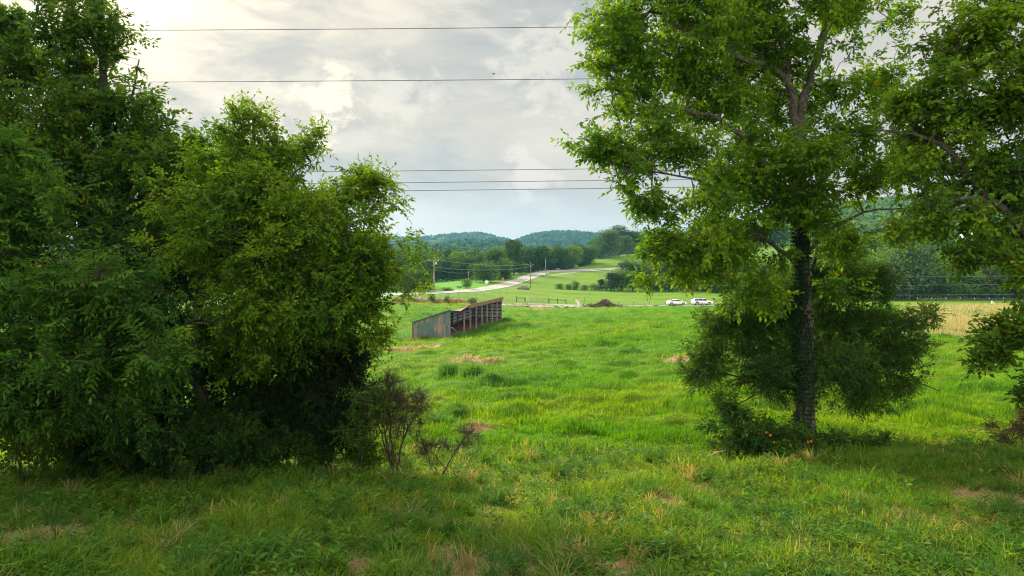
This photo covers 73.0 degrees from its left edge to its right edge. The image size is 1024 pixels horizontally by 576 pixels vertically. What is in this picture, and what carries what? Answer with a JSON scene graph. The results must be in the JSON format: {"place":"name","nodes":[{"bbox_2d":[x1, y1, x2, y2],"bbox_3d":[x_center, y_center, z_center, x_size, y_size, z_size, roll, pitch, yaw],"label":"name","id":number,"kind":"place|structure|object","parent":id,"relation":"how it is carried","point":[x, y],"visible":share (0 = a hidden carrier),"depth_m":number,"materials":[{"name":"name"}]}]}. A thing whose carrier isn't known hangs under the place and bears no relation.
{"place":"outdoors","nodes":[
{"label":"outdoors","id":0,"kind":"place"},
{"bbox_2d":[43,235,507,254],"bbox_3d":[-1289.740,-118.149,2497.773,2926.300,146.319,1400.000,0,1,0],"label":"hill","id":1,"kind":"structure","parent":0,"point":[431,240],"depth_m":2277.95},
{"bbox_2d":[50,231,514,250],"bbox_3d":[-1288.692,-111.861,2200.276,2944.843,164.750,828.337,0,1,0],"label":"forest","id":2,"kind":"object","parent":1,"relation":"on","point":[452,235],"visible":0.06,"depth_m":2310.26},
{"bbox_2d":[189,270,554,319],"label":"road","id":3,"kind":"structure","parent":0,"point":[527,277],"depth_m":254.28,"materials":[{"name":"asphalt"}]},
{"bbox_2d":[0,230,1023,575],"bbox_3d":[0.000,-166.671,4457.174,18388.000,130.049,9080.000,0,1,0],"label":"ground","id":4,"kind":"structure","parent":0,"point":[542,288],"depth_m":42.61,"materials":[{"name":"plant"}]},
{"bbox_2d":[0,421,90,481],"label":"bush","id":5,"kind":"object","parent":4,"relation":"on","point":[16,450],"visible":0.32,"depth_m":14.51,"materials":[{"name":"green plant"}]},
{"bbox_2d":[50,413,160,478],"bbox_3d":[-9.447,3.497,15.673,2.992,1.724,1.866,1,2,33],"label":"bush","id":6,"kind":"object","parent":4,"relation":"on","point":[120,447],"visible":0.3,"depth_m":15.15,"materials":[{"name":"green plant"}]},
{"bbox_2d":[0,119,216,466],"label":"walnut tree","id":7,"kind":"object","parent":4,"relation":"on","point":[64,302],"visible":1,"depth_m":12.32,"materials":[{"name":"green plant"}]},
{"bbox_2d":[0,0,248,258],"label":"hickory tree","id":8,"kind":"object","parent":4,"relation":"on","point":[115,157],"visible":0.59,"depth_m":17.84,"materials":[{"name":"green plant"}]},
{"bbox_2d":[86,411,191,479],"bbox_3d":[-7.816,3.548,15.374,2.333,1.540,1.927,0,1,0],"label":"bush","id":9,"kind":"object","parent":4,"relation":"on","point":[156,451],"visible":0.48,"depth_m":15.07,"materials":[{"name":"green plant"}]},
{"bbox_2d":[0,191,364,479],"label":"box elder tree","id":10,"kind":"object","parent":4,"relation":"on","point":[240,395],"visible":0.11,"depth_m":15.81,"materials":[{"name":"green plant"}]},
{"bbox_2d":[166,453,198,485],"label":"bush","id":11,"kind":"object","parent":4,"relation":"on","point":[184,464],"visible":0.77,"depth_m":13.46,"materials":[{"name":"green plant"}]},
{"bbox_2d":[177,407,257,473],"bbox_3d":[-6.440,3.416,15.313,1.742,1.606,1.629,0,1,0],"label":"bush","id":12,"kind":"object","parent":4,"relation":"on","point":[194,458],"visible":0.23,"depth_m":15.03,"materials":[{"name":"green plant"}]},
{"bbox_2d":[175,389,286,475],"bbox_3d":[-6.224,3.184,15.010,2.318,2.026,1.600,1,2,19],"label":"bush","id":13,"kind":"object","parent":4,"relation":"on","point":[230,437],"visible":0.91,"depth_m":14.81,"materials":[{"name":"green plant"}]},
{"bbox_2d":[238,410,297,473],"bbox_3d":[-5.316,3.500,15.430,1.704,1.502,1.540,0,1,0],"label":"bush","id":14,"kind":"object","parent":4,"relation":"on","point":[278,451],"visible":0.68,"depth_m":15.00,"materials":[{"name":"green plant"}]},
{"bbox_2d":[122,89,443,474],"bbox_3d":[-4.748,-0.064,14.865,6.389,8.733,6.103,-1,2,-22],"label":"locust tree","id":15,"kind":"object","parent":4,"relation":"on","point":[262,229],"visible":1,"depth_m":14.17,"materials":[{"name":"green plant"}]},
{"bbox_2d":[283,428,343,472],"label":"bush","id":16,"kind":"object","parent":4,"relation":"on","point":[311,454],"visible":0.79,"depth_m":15.09,"materials":[{"name":"green plant"}]},
{"bbox_2d":[243,282,385,469],"bbox_3d":[-4.389,2.010,15.800,3.207,4.575,2.622,1,2,26],"label":"cedar tree","id":17,"kind":"object","parent":4,"relation":"on","point":[327,415],"visible":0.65,"depth_m":15.31,"materials":[{"name":"green plant"}]},
{"bbox_2d":[327,379,398,469],"bbox_3d":[-3.019,2.981,14.563,1.253,2.250,1.375,1,2,42],"label":"sapling","id":18,"kind":"object","parent":4,"relation":"on","point":[361,421],"visible":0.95,"depth_m":14.45,"materials":[{"name":"green plant"}]},
{"bbox_2d":[337,431,407,469],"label":"bush","id":19,"kind":"object","parent":4,"relation":"on","point":[371,454],"visible":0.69,"depth_m":15.29,"materials":[{"name":"green plant"}]},
{"bbox_2d":[346,361,438,469],"bbox_3d":[-2.473,2.828,14.877,2.055,2.563,1.269,0,1,0],"label":"dead bush","id":20,"kind":"object","parent":4,"relation":"on","point":[398,394],"visible":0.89,"depth_m":14.78,"materials":[{"name":"plant"}]},
{"bbox_2d":[396,257,427,289],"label":"tree","id":21,"kind":"object","parent":4,"relation":"on","point":[419,265],"visible":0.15,"depth_m":230.45,"materials":[{"name":"green plant"}]},
{"bbox_2d":[400,268,426,291],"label":"tree","id":22,"kind":"object","parent":4,"relation":"on","point":[411,284],"visible":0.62,"depth_m":201.43,"materials":[{"name":"green plant"}]},
{"bbox_2d":[416,269,436,291],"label":"tree","id":23,"kind":"object","parent":4,"relation":"on","point":[425,280],"visible":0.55,"depth_m":205.84,"materials":[{"name":"green plant"}]},
{"bbox_2d":[423,255,442,280],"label":"tree","id":24,"kind":"object","parent":4,"relation":"on","point":[431,263],"visible":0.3,"depth_m":315.97,"materials":[{"name":"green plant"}]},
{"bbox_2d":[429,264,445,281],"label":"tree","id":25,"kind":"object","parent":4,"relation":"on","point":[438,274],"visible":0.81,"depth_m":310.94,"materials":[{"name":"green plant"}]},
{"bbox_2d":[405,413,487,474],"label":"dead branches","id":26,"kind":"object","parent":4,"relation":"on","point":[425,446],"visible":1,"depth_m":14.57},
{"bbox_2d":[439,257,453,280],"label":"tree","id":27,"kind":"object","parent":4,"relation":"on","point":[446,262],"visible":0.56,"depth_m":314.63,"materials":[{"name":"green plant"}]},
{"bbox_2d":[437,246,461,279],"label":"tree","id":28,"kind":"object","parent":4,"relation":"on","point":[445,254],"visible":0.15,"depth_m":349.98,"materials":[{"name":"green plant"}]},
{"bbox_2d":[445,266,459,280],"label":"tree","id":29,"kind":"object","parent":4,"relation":"on","point":[451,276],"visible":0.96,"depth_m":311.77,"materials":[{"name":"green plant"}]},
{"bbox_2d":[412,297,502,337],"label":"shed","id":30,"kind":"structure","parent":4,"relation":"on","point":[437,325],"depth_m":78.32,"materials":[{"name":"grey"}]},
{"bbox_2d":[448,249,466,277],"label":"tree","id":31,"kind":"object","parent":4,"relation":"on","point":[459,258],"visible":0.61,"depth_m":315.61,"materials":[{"name":"green plant"}]},
{"bbox_2d":[456,265,471,279],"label":"tree","id":32,"kind":"object","parent":4,"relation":"on","point":[460,268],"visible":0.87,"depth_m":311.68,"materials":[{"name":"green plant"}]},
{"bbox_2d":[460,278,472,287],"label":"tree","id":33,"kind":"object","parent":4,"relation":"on","point":[468,282],"visible":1,"depth_m":225.27,"materials":[{"name":"green plant"}]},
{"bbox_2d":[391,298,547,341],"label":"dry brush","id":34,"kind":"object","parent":4,"relation":"on","point":[440,301],"visible":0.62,"depth_m":138.84,"materials":[{"name":"brown plant"}]},
{"bbox_2d":[460,256,480,278],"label":"tree","id":35,"kind":"object","parent":4,"relation":"on","point":[468,261],"visible":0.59,"depth_m":313.67,"materials":[{"name":"green plant"}]},
{"bbox_2d":[461,248,482,265],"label":"tree","id":36,"kind":"object","parent":4,"relation":"on","point":[471,253],"visible":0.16,"depth_m":348.09,"materials":[{"name":"green plant"}]},
{"bbox_2d":[451,318,499,336],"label":"dirt floor","id":37,"kind":"structure","parent":4,"relation":"on","point":[467,325],"depth_m":88.34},
{"bbox_2d":[472,252,486,277],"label":"tree","id":38,"kind":"object","parent":4,"relation":"on","point":[479,256],"visible":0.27,"depth_m":316.51,"materials":[{"name":"green plant"}]},
{"bbox_2d":[467,260,501,282],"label":"tree","id":39,"kind":"object","parent":4,"relation":"on","point":[486,269],"visible":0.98,"depth_m":274.20,"materials":[{"name":"green plant"}]},
{"bbox_2d":[39,22,937,30],"bbox_3d":[0.737,-15.059,39.622,68.708,0.718,0.032,0,1,0],"label":"power line","id":40,"kind":"object","parent":4,"relation":"on","point":[402,28],"visible":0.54,"depth_m":39.61,"materials":[{"name":"grey metal"}]},
{"bbox_2d":[483,246,506,279],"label":"tree","id":41,"kind":"object","parent":4,"relation":"on","point":[495,254],"visible":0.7,"depth_m":297.58,"materials":[{"name":"green plant"}]},
{"bbox_2d":[304,167,689,171],"bbox_3d":[0.851,-7.977,45.808,79.436,0.891,0.029,0,1,0],"label":"power line","id":42,"kind":"object","parent":4,"relation":"on","point":[460,170],"visible":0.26,"depth_m":45.80,"materials":[{"name":"grey metal"}]},
{"bbox_2d":[497,256,514,277],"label":"tree","id":43,"kind":"object","parent":4,"relation":"on","point":[507,262],"visible":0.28,"depth_m":306.72,"materials":[{"name":"green plant"}]},
{"bbox_2d":[499,266,513,278],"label":"tree","id":44,"kind":"object","parent":4,"relation":"on","point":[503,272],"visible":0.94,"depth_m":299.27,"materials":[{"name":"green plant"}]},
{"bbox_2d":[5,295,1017,354],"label":"field grass","id":45,"kind":"structure","parent":4,"relation":"on","point":[547,334],"depth_m":73.05,"materials":[{"name":"plant"}]},
{"bbox_2d":[0,414,1023,575],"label":"bank grass","id":46,"kind":"structure","parent":4,"relation":"on","point":[846,485],"depth_m":11.30,"materials":[{"name":"plant"}]},
{"bbox_2d":[0,431,1023,575],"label":"weeds","id":47,"kind":"object","parent":4,"relation":"on","point":[752,495],"visible":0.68,"depth_m":9.82,"materials":[{"name":"green plant"}]},
{"bbox_2d":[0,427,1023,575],"bbox_3d":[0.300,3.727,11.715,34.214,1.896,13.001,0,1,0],"label":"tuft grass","id":48,"kind":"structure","parent":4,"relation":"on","point":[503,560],"depth_m":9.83,"materials":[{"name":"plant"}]},
{"bbox_2d":[0,307,1023,575],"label":"straw","id":49,"kind":"object","parent":4,"relation":"on","point":[622,559],"visible":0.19,"depth_m":10.47,"materials":[{"name":"beige plant"}]},
{"bbox_2d":[501,239,527,274],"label":"tree","id":50,"kind":"object","parent":4,"relation":"on","point":[512,248],"visible":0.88,"depth_m":334.88,"materials":[{"name":"green plant"}]},
{"bbox_2d":[514,262,527,273],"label":"tree","id":51,"kind":"object","parent":4,"relation":"on","point":[523,269],"visible":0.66,"depth_m":339.54,"materials":[{"name":"green plant"}]},
{"bbox_2d":[519,248,537,268],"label":"tree","id":52,"kind":"object","parent":4,"relation":"on","point":[528,253],"visible":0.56,"depth_m":353.67,"materials":[{"name":"green plant"}]},
{"bbox_2d":[522,245,539,270],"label":"tree","id":53,"kind":"object","parent":4,"relation":"on","point":[533,249],"visible":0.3,"depth_m":362.59,"materials":[{"name":"green plant"}]},
{"bbox_2d":[418,317,654,423],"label":"tussock grass","id":54,"kind":"structure","parent":4,"relation":"on","point":[456,409],"depth_m":33.83,"materials":[{"name":"plant"}]},
{"bbox_2d":[535,245,552,270],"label":"tree","id":55,"kind":"object","parent":4,"relation":"on","point":[543,248],"visible":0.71,"depth_m":364.24,"materials":[{"name":"green plant"}]},
{"bbox_2d":[405,187,686,190],"bbox_3d":[0.851,-6.674,45.842,79.495,0.991,0.029,0,1,0],"label":"power line","id":56,"kind":"object","parent":4,"relation":"on","point":[530,189],"visible":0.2,"depth_m":45.83,"materials":[{"name":"grey metal"}]},
{"bbox_2d":[542,248,559,265],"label":"tree","id":57,"kind":"object","parent":4,"relation":"on","point":[549,253],"visible":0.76,"depth_m":364.52,"materials":[{"name":"green plant"}]},
{"bbox_2d":[550,246,567,266],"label":"tree","id":58,"kind":"object","parent":4,"relation":"on","point":[557,250],"visible":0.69,"depth_m":365.79,"materials":[{"name":"green plant"}]},
{"bbox_2d":[556,258,569,269],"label":"tree","id":59,"kind":"object","parent":4,"relation":"on","point":[564,265],"visible":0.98,"depth_m":363.63,"materials":[{"name":"green plant"}]},
{"bbox_2d":[559,246,574,268],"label":"tree","id":60,"kind":"object","parent":4,"relation":"on","point":[567,254],"visible":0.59,"depth_m":369.32,"materials":[{"name":"green plant"}]},
{"bbox_2d":[568,244,582,265],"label":"tree","id":61,"kind":"object","parent":4,"relation":"on","point":[577,250],"visible":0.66,"depth_m":382.77,"materials":[{"name":"green plant"}]},
{"bbox_2d":[577,246,591,265],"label":"tree","id":62,"kind":"object","parent":4,"relation":"on","point":[584,255],"visible":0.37,"depth_m":393.15,"materials":[{"name":"green plant"}]},
{"bbox_2d":[554,267,623,271],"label":"hill drive","id":63,"kind":"structure","parent":4,"relation":"on","point":[576,270],"depth_m":366.12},
{"bbox_2d":[583,243,600,263],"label":"tree","id":64,"kind":"object","parent":4,"relation":"on","point":[594,250],"visible":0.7,"depth_m":399.95,"materials":[{"name":"green plant"}]},
{"bbox_2d":[176,73,1014,81],"bbox_3d":[0.739,-12.105,39.699,68.842,0.663,0.032,0,1,0],"label":"power line","id":65,"kind":"object","parent":4,"relation":"on","point":[387,80],"visible":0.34,"depth_m":39.69,"materials":[{"name":"grey metal"}]},
{"bbox_2d":[468,301,729,307],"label":"gravel drive","id":66,"kind":"structure","parent":4,"relation":"on","point":[549,305],"depth_m":161.74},
{"bbox_2d":[666,299,686,304],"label":"sedan","id":67,"kind":"object","parent":66,"relation":"on","point":[674,302],"visible":0.98,"depth_m":165.25,"materials":[{"name":"white paint"}]},
{"bbox_2d":[691,298,712,304],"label":"suv","id":68,"kind":"object","parent":66,"relation":"on","point":[701,301],"visible":0.98,"depth_m":166.24,"materials":[{"name":"white paint"}]},
{"bbox_2d":[590,237,608,258],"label":"tree","id":69,"kind":"object","parent":4,"relation":"on","point":[602,252],"visible":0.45,"depth_m":439.48,"materials":[{"name":"green plant"}]},
{"bbox_2d":[595,279,607,290],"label":"tree","id":70,"kind":"object","parent":4,"relation":"on","point":[601,282],"visible":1,"depth_m":247.49,"materials":[{"name":"green plant"}]},
{"bbox_2d":[581,298,625,306],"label":"brush pile","id":71,"kind":"object","parent":4,"relation":"on","point":[604,303],"visible":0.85,"depth_m":149.58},
{"bbox_2d":[590,229,623,257],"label":"tree","id":72,"kind":"object","parent":4,"relation":"on","point":[609,236],"visible":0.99,"depth_m":433.25,"materials":[{"name":"green plant"}]},
{"bbox_2d":[601,272,618,290],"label":"tree","id":73,"kind":"object","parent":4,"relation":"on","point":[612,276],"visible":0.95,"depth_m":247.93,"materials":[{"name":"green plant"}]},
{"bbox_2d":[604,268,635,290],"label":"tree","id":74,"kind":"object","parent":4,"relation":"on","point":[621,279],"visible":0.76,"depth_m":248.00,"materials":[{"name":"green plant"}]},
{"bbox_2d":[604,224,635,255],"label":"tree","id":75,"kind":"object","parent":4,"relation":"on","point":[619,229],"visible":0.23,"depth_m":471.30,"materials":[{"name":"green plant"}]},
{"bbox_2d":[298,175,948,183],"bbox_3d":[0.851,-7.202,45.828,79.471,0.925,0.029,0,1,0],"label":"power line","id":76,"kind":"object","parent":4,"relation":"on","point":[523,181],"visible":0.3,"depth_m":45.82,"materials":[{"name":"grey metal"}]},
{"bbox_2d":[618,235,636,255],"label":"tree","id":77,"kind":"object","parent":4,"relation":"on","point":[626,245],"visible":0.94,"depth_m":435.85,"materials":[{"name":"green plant"}]},
{"bbox_2d":[614,260,643,285],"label":"tree","id":78,"kind":"object","parent":4,"relation":"on","point":[629,265],"visible":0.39,"depth_m":270.88,"materials":[{"name":"green plant"}]},
{"bbox_2d":[658,273,679,291],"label":"tree","id":79,"kind":"object","parent":4,"relation":"on","point":[666,288],"visible":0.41,"depth_m":246.49,"materials":[{"name":"green plant"}]},
{"bbox_2d":[729,262,762,295],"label":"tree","id":80,"kind":"object","parent":4,"relation":"on","point":[742,276],"visible":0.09,"depth_m":218.53,"materials":[{"name":"green plant"}]},
{"bbox_2d":[550,0,958,447],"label":"ash tree","id":81,"kind":"object","parent":4,"relation":"on","point":[742,44],"visible":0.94,"depth_m":15.73,"materials":[{"name":"green plant"}]},
{"bbox_2d":[788,176,819,443],"bbox_3d":[7.177,0.668,17.000,0.822,6.958,0.718,0,1,0],"label":"ivy","id":82,"kind":"object","parent":81,"relation":"attached to","point":[796,319],"visible":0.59,"depth_m":16.83,"materials":[{"name":"green plant"}]},
{"bbox_2d":[692,402,825,460],"bbox_3d":[5.794,3.441,16.272,2.976,1.535,1.951,1,2,25],"label":"bush","id":83,"kind":"object","parent":4,"relation":"on","point":[746,432],"visible":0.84,"depth_m":16.04,"materials":[{"name":"green plant"}]},
{"bbox_2d":[744,258,781,284],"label":"tree","id":84,"kind":"object","parent":4,"relation":"on","point":[762,264],"visible":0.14,"depth_m":215.41,"materials":[{"name":"green plant"}]},
{"bbox_2d":[767,226,790,245],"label":"tree","id":85,"kind":"object","parent":4,"relation":"on","point":[777,241],"visible":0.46,"depth_m":515.68,"materials":[{"name":"green plant"}]},
{"bbox_2d":[670,239,951,426],"bbox_3d":[7.816,1.243,17.990,7.174,5.686,4.536,-1,2,-34],"label":"cedar tree","id":86,"kind":"object","parent":4,"relation":"on","point":[845,366],"visible":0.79,"depth_m":17.54,"materials":[{"name":"green plant"}]},
{"bbox_2d":[804,424,899,452],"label":"bush","id":87,"kind":"object","parent":4,"relation":"on","point":[863,438],"visible":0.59,"depth_m":16.67,"materials":[{"name":"green plant"}]},
{"bbox_2d":[851,231,882,259],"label":"tree","id":88,"kind":"object","parent":4,"relation":"on","point":[870,247],"visible":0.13,"depth_m":265.52,"materials":[{"name":"green plant"}]},
{"bbox_2d":[866,247,891,259],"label":"tree","id":89,"kind":"object","parent":4,"relation":"on","point":[880,254],"visible":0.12,"depth_m":238.12,"materials":[{"name":"green plant"}]},
{"bbox_2d":[750,190,1013,236],"bbox_3d":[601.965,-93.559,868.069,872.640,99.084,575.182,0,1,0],"label":"forest","id":90,"kind":"object","parent":4,"relation":"on","point":[871,219],"visible":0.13,"depth_m":683.97,"materials":[{"name":"plant"}]},
{"bbox_2d":[873,256,905,299],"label":"tree","id":91,"kind":"object","parent":4,"relation":"on","point":[897,267],"visible":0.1,"depth_m":216.98,"materials":[{"name":"green plant"}]},
{"bbox_2d":[871,234,910,253],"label":"tree","id":92,"kind":"object","parent":4,"relation":"on","point":[886,245],"visible":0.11,"depth_m":261.73,"materials":[{"name":"green plant"}]},
{"bbox_2d":[878,241,953,299],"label":"tree","id":93,"kind":"object","parent":4,"relation":"on","point":[896,256],"visible":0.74,"depth_m":209.80,"materials":[{"name":"green plant"}]},
{"bbox_2d":[900,265,936,299],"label":"tree","id":94,"kind":"object","parent":4,"relation":"on","point":[920,292],"visible":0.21,"depth_m":215.97,"materials":[{"name":"green plant"}]},
{"bbox_2d":[915,261,956,299],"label":"tree","id":95,"kind":"object","parent":4,"relation":"on","point":[939,288],"visible":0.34,"depth_m":216.76,"materials":[{"name":"green plant"}]},
{"bbox_2d":[923,249,949,296],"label":"tree","id":96,"kind":"object","parent":4,"relation":"on","point":[939,257],"visible":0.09,"depth_m":232.72,"materials":[{"name":"green plant"}]},
{"bbox_2d":[869,0,1023,318],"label":"elm tree","id":97,"kind":"object","parent":4,"relation":"on","point":[984,34],"visible":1,"depth_m":12.72,"materials":[{"name":"green plant"}]},
{"bbox_2d":[933,263,971,299],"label":"tree","id":98,"kind":"object","parent":4,"relation":"on","point":[952,290],"visible":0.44,"depth_m":216.08,"materials":[{"name":"green plant"}]},
{"bbox_2d":[899,302,1019,338],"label":"dry grass","id":99,"kind":"structure","parent":4,"relation":"on","point":[959,323],"depth_m":98.45,"materials":[{"name":"plant"}]},
{"bbox_2d":[943,269,989,299],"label":"tree","id":100,"kind":"object","parent":4,"relation":"on","point":[971,286],"visible":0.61,"depth_m":215.10,"materials":[{"name":"green plant"}]},
{"bbox_2d":[964,265,1006,299],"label":"tree","id":101,"kind":"object","parent":4,"relation":"on","point":[989,289],"visible":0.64,"depth_m":216.11,"materials":[{"name":"green plant"}]},
{"bbox_2d":[956,300,1023,409],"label":"young tree","id":102,"kind":"object","parent":4,"relation":"on","point":[1007,333],"visible":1,"depth_m":9.76,"materials":[{"name":"green plant"}]},
{"bbox_2d":[975,407,1023,447],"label":"brown bush","id":103,"kind":"object","parent":4,"relation":"on","point":[1005,436],"visible":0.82,"depth_m":16.71,"materials":[{"name":"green plant"}]},
{"bbox_2d":[981,261,1018,299],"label":"tree","id":104,"kind":"object","parent":4,"relation":"on","point":[1008,295],"visible":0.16,"depth_m":217.27,"materials":[{"name":"green plant"}]},
{"bbox_2d":[0,0,1023,239],"label":"sky","id":105,"kind":"structure","parent":0,"point":[486,129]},
{"bbox_2d":[522,234,638,253],"bbox_3d":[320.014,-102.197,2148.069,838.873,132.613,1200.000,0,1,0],"label":"hill","id":106,"kind":"structure","parent":0,"point":[547,244],"depth_m":1879.43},
{"bbox_2d":[516,229,640,257],"bbox_3d":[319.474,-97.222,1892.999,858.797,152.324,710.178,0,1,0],"label":"forest","id":107,"kind":"object","parent":106,"relation":"on","point":[564,240],"visible":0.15,"depth_m":1913.03,"materials":[{"name":"plant"}]},
{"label":"hill","id":108,"kind":"structure","parent":0,"visible":0},
{"bbox_2d":[388,237,503,252],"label":"forest","id":109,"kind":"object","parent":108,"relation":"on","point":[472,242],"visible":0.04,"depth_m":1155.68,"materials":[{"name":"plant"}]},
{"bbox_3d":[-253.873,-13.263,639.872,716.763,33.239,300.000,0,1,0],"label":"hill","id":110,"kind":"structure","parent":0,"visible":0},
{"bbox_2d":[58,246,598,278],"bbox_3d":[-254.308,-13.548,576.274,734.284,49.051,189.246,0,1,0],"label":"forest","id":111,"kind":"object","parent":110,"relation":"on","point":[463,248],"visible":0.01,"depth_m":615.97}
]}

